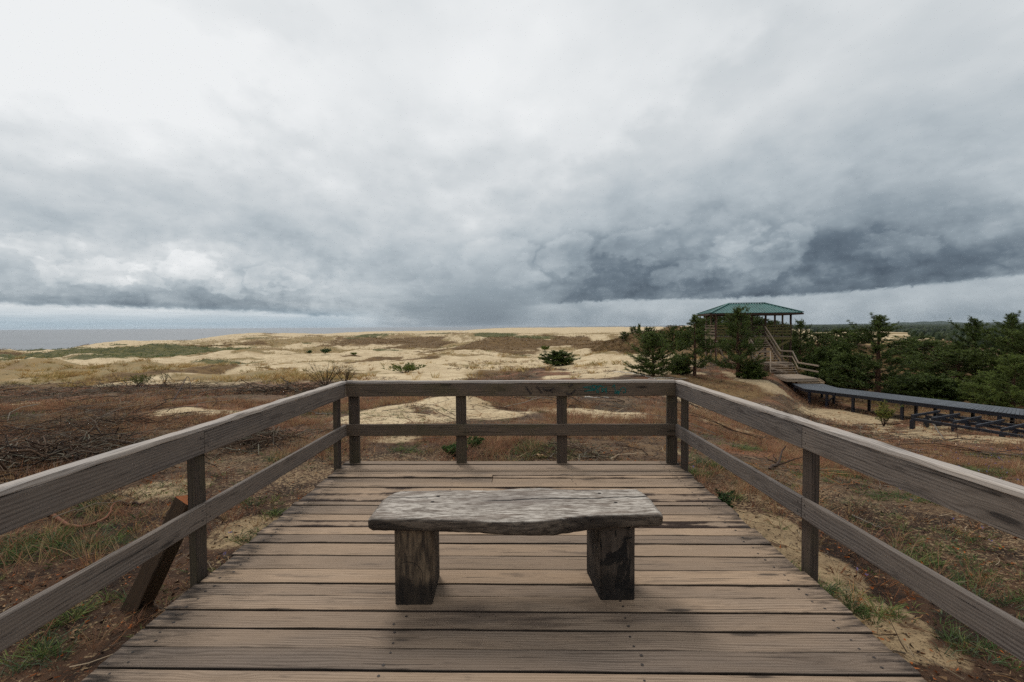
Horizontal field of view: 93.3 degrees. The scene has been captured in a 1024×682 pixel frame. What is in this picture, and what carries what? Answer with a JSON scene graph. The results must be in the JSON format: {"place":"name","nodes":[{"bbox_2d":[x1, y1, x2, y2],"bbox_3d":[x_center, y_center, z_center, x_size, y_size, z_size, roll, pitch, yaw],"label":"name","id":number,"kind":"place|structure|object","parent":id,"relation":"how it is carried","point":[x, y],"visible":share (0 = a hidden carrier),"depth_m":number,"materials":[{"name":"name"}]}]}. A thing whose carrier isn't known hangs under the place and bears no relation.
{"place":"outdoors","nodes":[
{"label":"outdoors","id":0,"kind":"place"},
{"bbox_2d":[0,325,685,350],"bbox_3d":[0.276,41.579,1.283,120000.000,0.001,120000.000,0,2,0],"label":"sea","id":1,"kind":"structure","parent":0,"point":[24,340],"depth_m":4093.72,"materials":[{"name":"liquid"}]},
{"bbox_2d":[0,323,1023,681],"bbox_3d":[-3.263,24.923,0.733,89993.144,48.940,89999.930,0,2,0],"label":"ground","id":2,"kind":"structure","parent":0,"point":[370,357],"depth_m":8.27,"materials":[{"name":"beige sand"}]},
{"bbox_2d":[50,502,115,527],"bbox_3d":[-4.759,1.903,5.407,1.068,0.094,0.495,1,2,34],"label":"fallen branch","id":3,"kind":"object","parent":2,"relation":"on","point":[85,525],"visible":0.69,"depth_m":5.12,"materials":[{"name":"brown wood"}]},
{"bbox_2d":[83,498,144,505],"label":"fallen branch","id":4,"kind":"object","parent":2,"relation":"on","point":[135,502],"visible":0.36,"depth_m":5.72,"materials":[{"name":"wood"}]},
{"bbox_2d":[123,374,154,385],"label":"shrub","id":5,"kind":"object","parent":2,"relation":"on","point":[141,379],"visible":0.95,"depth_m":36.03,"materials":[{"name":"green plant"}]},
{"bbox_2d":[120,495,187,612],"bbox_3d":[-2.643,1.650,3.622,0.571,0.968,0.178,-1,2,-14],"label":"timber post","id":6,"kind":"object","parent":2,"relation":"on","point":[147,583],"visible":0.56,"depth_m":3.57,"materials":[{"name":"wood"}]},
{"bbox_2d":[158,369,169,382],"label":"sapling","id":7,"kind":"object","parent":2,"relation":"on","point":[164,377],"visible":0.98,"depth_m":38.03,"materials":[{"name":"green plant"}]},
{"bbox_2d":[172,377,190,401],"bbox_3d":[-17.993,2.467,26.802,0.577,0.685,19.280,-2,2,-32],"label":"fallen branch","id":8,"kind":"object","parent":2,"relation":"on","point":[181,387],"visible":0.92,"depth_m":24.34,"materials":[{"name":"grey wood"}]},
{"bbox_2d":[320,347,331,353],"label":"shrub","id":9,"kind":"object","parent":2,"relation":"on","point":[325,350],"visible":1,"depth_m":157.20,"materials":[{"name":"green plant"}]},
{"bbox_2d":[303,359,349,384],"bbox_3d":[-12.759,2.202,33.196,3.071,2.120,3.281,-1,2,-31],"label":"bare bush","id":10,"kind":"object","parent":2,"relation":"on","point":[323,377],"visible":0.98,"depth_m":32.98,"materials":[{"name":"brown plant"}]},
{"bbox_2d":[0,327,676,364],"bbox_3d":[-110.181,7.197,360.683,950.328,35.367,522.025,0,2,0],"label":"marram grass","id":11,"kind":"structure","parent":2,"relation":"on","point":[253,347],"depth_m":234.99,"materials":[{"name":"plant"}]},
{"bbox_2d":[332,364,357,380],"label":"bare bush","id":12,"kind":"object","parent":2,"relation":"on","point":[347,376],"visible":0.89,"depth_m":35.02,"materials":[{"name":"brown plant"}]},
{"bbox_2d":[381,362,425,372],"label":"creeping shrub","id":13,"kind":"object","parent":2,"relation":"on","point":[409,367],"visible":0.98,"depth_m":51.96,"materials":[{"name":"green plant"}]},
{"bbox_2d":[0,347,902,403],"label":"dune grass","id":14,"kind":"structure","parent":2,"relation":"on","point":[277,377],"depth_m":49.16,"materials":[{"name":"beige plant"}]},
{"bbox_2d":[441,442,467,455],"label":"plant","id":15,"kind":"object","parent":2,"relation":"on","point":[451,448],"visible":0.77,"depth_m":7.60,"materials":[{"name":"green plant"}]},
{"bbox_2d":[0,373,933,483],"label":"brush pile","id":16,"kind":"object","parent":2,"relation":"on","point":[50,454],"visible":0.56,"depth_m":8.65,"materials":[{"name":"brown wood"}]},
{"bbox_2d":[2,425,134,443],"bbox_3d":[-9.255,1.881,9.982,6.045,0.304,0.278,1,2,29],"label":"fallen branch","id":17,"kind":"object","parent":16,"relation":"on","point":[52,433],"visible":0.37,"depth_m":10.52,"materials":[{"name":"wood"}]},
{"bbox_2d":[8,434,144,447],"bbox_3d":[-7.762,1.825,8.764,2.757,0.252,0.369,-1,2,-7],"label":"fallen branch","id":18,"kind":"object","parent":16,"relation":"on","point":[112,443],"visible":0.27,"depth_m":8.81,"materials":[{"name":"brown wood"}]},
{"bbox_2d":[467,436,484,447],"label":"plant","id":19,"kind":"object","parent":2,"relation":"on","point":[476,439],"visible":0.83,"depth_m":8.21,"materials":[{"name":"green plant"}]},
{"bbox_2d":[448,357,552,370],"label":"dune grass","id":20,"kind":"structure","parent":2,"relation":"on","point":[492,364],"depth_m":67.70,"materials":[{"name":"plant"}]},
{"bbox_2d":[0,364,1021,465],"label":"heather","id":21,"kind":"object","parent":2,"relation":"on","point":[219,386],"visible":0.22,"depth_m":26.95,"materials":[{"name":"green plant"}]},
{"bbox_2d":[0,379,1023,681],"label":"viewing platform","id":22,"kind":"structure","parent":2,"relation":"on","point":[302,589],"depth_m":2.77,"materials":[{"name":"brown wood"}]},
{"bbox_2d":[368,488,662,604],"bbox_3d":[0.025,1.241,2.921,1.661,0.536,0.551,0,2,0],"label":"bench","id":23,"kind":"object","parent":22,"relation":"on","point":[417,522],"visible":1,"depth_m":2.80,"materials":[{"name":"grey wood"}]},
{"bbox_2d":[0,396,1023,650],"bbox_3d":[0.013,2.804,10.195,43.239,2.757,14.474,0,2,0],"label":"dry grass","id":24,"kind":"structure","parent":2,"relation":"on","point":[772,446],"depth_m":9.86,"materials":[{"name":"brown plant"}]},
{"bbox_2d":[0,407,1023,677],"bbox_3d":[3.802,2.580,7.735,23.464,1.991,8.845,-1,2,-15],"label":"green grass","id":25,"kind":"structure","parent":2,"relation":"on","point":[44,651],"depth_m":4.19,"materials":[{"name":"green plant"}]},
{"bbox_2d":[0,363,1023,517],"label":"brushwood","id":26,"kind":"object","parent":2,"relation":"on","point":[84,406],"visible":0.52,"depth_m":13.85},
{"bbox_2d":[0,354,1023,452],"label":"dry grass","id":27,"kind":"structure","parent":2,"relation":"on","point":[50,402],"depth_m":22.86,"materials":[{"name":"brown plant"}]},
{"bbox_2d":[0,399,1023,681],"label":"twig litter","id":28,"kind":"object","parent":2,"relation":"on","point":[504,459],"visible":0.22,"depth_m":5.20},
{"bbox_2d":[539,349,580,365],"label":"pine bush","id":29,"kind":"object","parent":2,"relation":"on","point":[561,358],"visible":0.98,"depth_m":58.26,"materials":[{"name":"green plant"}]},
{"bbox_2d":[619,331,630,339],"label":"pine tree","id":30,"kind":"object","parent":2,"relation":"on","point":[623,336],"visible":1,"depth_m":139.66,"materials":[{"name":"green plant"}]},
{"bbox_2d":[627,326,639,333],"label":"pine tree","id":31,"kind":"object","parent":2,"relation":"on","point":[633,329],"visible":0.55,"depth_m":157.51,"materials":[{"name":"green plant"}]},
{"bbox_2d":[591,325,692,352],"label":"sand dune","id":32,"kind":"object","parent":2,"relation":"on","point":[619,348],"visible":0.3,"depth_m":137.40,"materials":[{"name":"beige sand"}]},
{"bbox_2d":[636,326,656,342],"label":"pine tree","id":33,"kind":"object","parent":2,"relation":"on","point":[651,329],"visible":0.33,"depth_m":127.70,"materials":[{"name":"green plant"}]},
{"bbox_2d":[622,328,682,375],"bbox_3d":[9.954,0.781,34.195,4.576,3.531,3.989,1,2,33],"label":"pine tree","id":34,"kind":"object","parent":2,"relation":"on","point":[652,342],"visible":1,"depth_m":33.73,"materials":[{"name":"green plant"}]},
{"bbox_2d":[657,330,670,345],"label":"pine tree","id":35,"kind":"object","parent":2,"relation":"on","point":[665,336],"visible":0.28,"depth_m":119.50,"materials":[{"name":"green plant"}]},
{"bbox_2d":[665,324,677,350],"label":"pine tree","id":36,"kind":"object","parent":2,"relation":"on","point":[672,335],"visible":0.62,"depth_m":103.73,"materials":[{"name":"green plant"}]},
{"bbox_2d":[668,352,692,375],"bbox_3d":[12.867,1.729,37.133,2.185,1.908,2.481,0,2,14],"label":"pine tree","id":37,"kind":"object","parent":2,"relation":"on","point":[686,369],"visible":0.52,"depth_m":36.68,"materials":[{"name":"green plant"}]},
{"bbox_2d":[673,327,689,350],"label":"pine tree","id":38,"kind":"object","parent":2,"relation":"on","point":[677,336],"visible":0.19,"depth_m":97.90,"materials":[{"name":"green plant"}]},
{"bbox_2d":[677,329,691,351],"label":"pine tree","id":39,"kind":"object","parent":2,"relation":"on","point":[684,339],"visible":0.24,"depth_m":91.65,"materials":[{"name":"green plant"}]},
{"bbox_2d":[671,313,727,376],"bbox_3d":[13.258,0.351,35.718,4.354,4.794,4.323,-2,2,-36],"label":"pine tree","id":40,"kind":"object","parent":2,"relation":"on","point":[685,360],"visible":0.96,"depth_m":35.78,"materials":[{"name":"green plant"}]},
{"bbox_2d":[683,317,719,340],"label":"pine tree","id":41,"kind":"object","parent":2,"relation":"on","point":[708,321],"visible":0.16,"depth_m":73.72,"materials":[{"name":"green plant"}]},
{"bbox_2d":[691,325,721,354],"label":"pine tree","id":42,"kind":"object","parent":2,"relation":"on","point":[702,329],"visible":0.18,"depth_m":64.74,"materials":[{"name":"green plant"}]},
{"bbox_2d":[690,316,722,326],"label":"pine tree","id":43,"kind":"object","parent":2,"relation":"on","point":[718,319],"visible":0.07,"depth_m":76.20,"materials":[{"name":"green plant"}]},
{"bbox_2d":[713,321,727,350],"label":"pine tree","id":44,"kind":"object","parent":2,"relation":"on","point":[720,323],"visible":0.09,"depth_m":66.78,"materials":[{"name":"green plant"}]},
{"bbox_2d":[715,488,737,510],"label":"plant","id":45,"kind":"object","parent":2,"relation":"on","point":[724,497],"visible":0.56,"depth_m":5.34,"materials":[{"name":"green plant"}]},
{"bbox_2d":[693,305,769,377],"bbox_3d":[17.904,-0.010,37.997,4.734,5.911,5.551,-1,2,-18],"label":"pine tree","id":46,"kind":"object","parent":2,"relation":"on","point":[737,358],"visible":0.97,"depth_m":37.62,"materials":[{"name":"green plant"}]},
{"bbox_2d":[718,316,755,326],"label":"pine tree","id":47,"kind":"object","parent":2,"relation":"on","point":[723,317],"visible":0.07,"depth_m":73.34,"materials":[{"name":"green plant"}]},
{"bbox_2d":[723,320,754,349],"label":"pine tree","id":48,"kind":"object","parent":2,"relation":"on","point":[739,340],"visible":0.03,"depth_m":64.81,"materials":[{"name":"green plant"}]},
{"bbox_2d":[730,317,760,326],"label":"pine tree","id":49,"kind":"object","parent":2,"relation":"on","point":[757,318],"visible":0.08,"depth_m":76.25,"materials":[{"name":"green plant"}]},
{"bbox_2d":[697,302,803,368],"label":"lookout tower","id":50,"kind":"structure","parent":2,"relation":"on","point":[765,309],"depth_m":45.76,"materials":[{"name":"brown wood"}]},
{"bbox_2d":[733,361,770,379],"bbox_3d":[18.612,2.239,37.354,2.496,1.503,2.835,-2,2,-34],"label":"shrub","id":51,"kind":"object","parent":2,"relation":"on","point":[758,373],"visible":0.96,"depth_m":37.01,"materials":[{"name":"green plant"}]},
{"bbox_2d":[750,318,779,326],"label":"pine tree","id":52,"kind":"object","parent":2,"relation":"on","point":[769,322],"visible":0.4,"depth_m":73.88,"materials":[{"name":"green plant"}]},
{"bbox_2d":[755,329,788,342],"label":"pine tree","id":53,"kind":"object","parent":2,"relation":"on","point":[769,341],"visible":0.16,"depth_m":65.01,"materials":[{"name":"green plant"}]},
{"bbox_2d":[771,320,792,331],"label":"pine tree","id":54,"kind":"object","parent":2,"relation":"on","point":[780,324],"visible":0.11,"depth_m":76.28,"materials":[{"name":"green plant"}]},
{"bbox_2d":[764,445,802,469],"bbox_3d":[4.918,2.097,8.806,0.657,0.248,2.108,0,2,22],"label":"fallen branch","id":55,"kind":"object","parent":2,"relation":"on","point":[778,461],"visible":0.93,"depth_m":8.55,"materials":[{"name":"wood"}]},
{"bbox_2d":[743,326,824,383],"label":"staircase","id":56,"kind":"structure","parent":2,"relation":"on","point":[797,378],"depth_m":40.35,"materials":[{"name":"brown wood"}]},
{"bbox_2d":[773,332,804,358],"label":"pine tree","id":57,"kind":"object","parent":2,"relation":"on","point":[785,353],"visible":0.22,"depth_m":55.98,"materials":[{"name":"green plant"}]},
{"bbox_2d":[777,319,817,370],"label":"pine tree","id":58,"kind":"object","parent":2,"relation":"on","point":[799,350],"visible":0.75,"depth_m":48.77,"materials":[{"name":"green plant"}]},
{"bbox_2d":[794,347,841,382],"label":"pine tree","id":59,"kind":"object","parent":2,"relation":"on","point":[825,356],"visible":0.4,"depth_m":43.99,"materials":[{"name":"green plant"}]},
{"bbox_2d":[801,331,834,354],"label":"pine tree","id":60,"kind":"object","parent":2,"relation":"on","point":[818,340],"visible":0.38,"depth_m":57.70,"materials":[{"name":"green plant"}]},
{"bbox_2d":[821,327,859,352],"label":"pine tree","id":61,"kind":"object","parent":2,"relation":"on","point":[845,335],"visible":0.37,"depth_m":61.39,"materials":[{"name":"green plant"}]},
{"bbox_2d":[828,338,855,354],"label":"pine tree","id":62,"kind":"object","parent":2,"relation":"on","point":[836,344],"visible":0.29,"depth_m":49.59,"materials":[{"name":"green plant"}]},
{"bbox_2d":[817,350,873,390],"bbox_3d":[27.927,2.511,40.190,4.789,3.600,4.218,-1,2,-25],"label":"pine tree","id":63,"kind":"object","parent":2,"relation":"on","point":[845,359],"visible":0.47,"depth_m":39.57,"materials":[{"name":"green plant"}]},
{"bbox_2d":[829,328,873,345],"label":"pine tree","id":64,"kind":"object","parent":2,"relation":"on","point":[860,333],"visible":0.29,"depth_m":65.46,"materials":[{"name":"green plant"}]},
{"bbox_2d":[852,514,881,527],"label":"fallen branch","id":65,"kind":"object","parent":2,"relation":"on","point":[866,521],"visible":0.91,"depth_m":5.51,"materials":[{"name":"grey wood"}]},
{"bbox_2d":[818,312,930,392],"bbox_3d":[28.106,1.167,37.322,8.498,6.916,6.341,-1,2,-24],"label":"pine tree","id":66,"kind":"object","parent":2,"relation":"on","point":[876,365],"visible":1,"depth_m":36.90,"materials":[{"name":"green plant"}]},
{"bbox_2d":[873,401,903,426],"bbox_3d":[19.841,3.832,25.535,1.251,1.482,1.129,-2,2,-37],"label":"shrub","id":67,"kind":"object","parent":2,"relation":"on","point":[883,412],"visible":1,"depth_m":25.62,"materials":[{"name":"green plant"}]},
{"bbox_2d":[760,404,1022,455],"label":"bark chips","id":68,"kind":"object","parent":2,"relation":"on","point":[910,438],"visible":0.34,"depth_m":20.99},
{"bbox_2d":[788,324,1023,348],"bbox_3d":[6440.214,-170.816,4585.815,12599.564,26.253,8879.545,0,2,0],"label":"distant forest","id":69,"kind":"object","parent":2,"relation":"on","point":[940,331],"visible":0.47,"depth_m":678.38,"materials":[{"name":"green plant"}]},
{"bbox_2d":[881,373,930,395],"bbox_3d":[31.947,3.568,39.210,4.284,1.993,4.864,-1,2,-26],"label":"pine tree","id":70,"kind":"object","parent":2,"relation":"on","point":[901,389],"visible":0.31,"depth_m":38.82,"materials":[{"name":"green plant"}]},
{"bbox_2d":[791,383,1023,425],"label":"boardwalk","id":71,"kind":"structure","parent":2,"relation":"on","point":[934,404],"depth_m":28.61,"materials":[{"name":"wood"}]},
{"bbox_2d":[884,335,954,353],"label":"pine tree","id":72,"kind":"object","parent":2,"relation":"on","point":[917,337],"visible":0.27,"depth_m":57.55,"materials":[{"name":"green plant"}]},
{"bbox_2d":[869,335,983,380],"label":"pine tree","id":73,"kind":"object","parent":2,"relation":"on","point":[935,342],"visible":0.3,"depth_m":46.69,"materials":[{"name":"green plant"}]},
{"bbox_2d":[895,373,979,401],"bbox_3d":[31.840,3.634,36.121,5.388,2.413,4.746,0,2,18],"label":"pine tree","id":74,"kind":"object","parent":2,"relation":"on","point":[946,387],"visible":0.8,"depth_m":35.70,"materials":[{"name":"green plant"}]},
{"bbox_2d":[930,431,990,441],"bbox_3d":[17.510,3.889,18.728,4.626,0.568,1.155,-2,2,-39],"label":"fallen branch","id":75,"kind":"object","parent":2,"relation":"on","point":[958,438],"visible":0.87,"depth_m":19.63,"materials":[{"name":"wood"}]},
{"bbox_2d":[898,344,1023,387],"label":"pine tree","id":76,"kind":"object","parent":2,"relation":"on","point":[972,367],"visible":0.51,"depth_m":39.61,"materials":[{"name":"green plant"}]},
{"bbox_2d":[929,315,1000,376],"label":"pine tree","id":77,"kind":"object","parent":2,"relation":"on","point":[971,327],"visible":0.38,"depth_m":42.98,"materials":[{"name":"green plant"}]},
{"bbox_2d":[909,410,1023,438],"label":"platform frame","id":78,"kind":"object","parent":2,"relation":"on","point":[938,417],"visible":0.81,"depth_m":22.54,"materials":[{"name":"wood"}]},
{"bbox_2d":[954,354,1023,411],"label":"pine tree","id":79,"kind":"object","parent":2,"relation":"on","point":[1015,392],"visible":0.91,"depth_m":30.05,"materials":[{"name":"green plant"}]},
{"bbox_2d":[958,370,1023,406],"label":"pine tree","id":80,"kind":"object","parent":2,"relation":"on","point":[979,381],"visible":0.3,"depth_m":33.23,"materials":[{"name":"green plant"}]},
{"bbox_2d":[968,323,1023,399],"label":"pine tree","id":81,"kind":"object","parent":2,"relation":"on","point":[1018,344],"visible":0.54,"depth_m":37.08,"materials":[{"name":"green plant"}]},
{"bbox_2d":[971,310,1023,388],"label":"pine tree","id":82,"kind":"object","parent":2,"relation":"on","point":[1012,320],"visible":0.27,"depth_m":39.94,"materials":[{"name":"green plant"}]},
{"bbox_2d":[0,0,1023,329],"label":"sky","id":83,"kind":"structure","parent":0,"point":[165,164],"materials":[{"name":"grey"}]},
{"bbox_2d":[6,368,1023,452],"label":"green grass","id":84,"kind":"structure","parent":0,"point":[424,405],"depth_m":20.66,"materials":[{"name":"green plant"}]},
{"bbox_2d":[825,321,1023,324],"bbox_3d":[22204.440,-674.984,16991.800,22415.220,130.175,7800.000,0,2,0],"label":"hills","id":85,"kind":"structure","parent":0,"point":[934,322],"depth_m":13862.38,"materials":[{"name":"green plant"}]}
]}

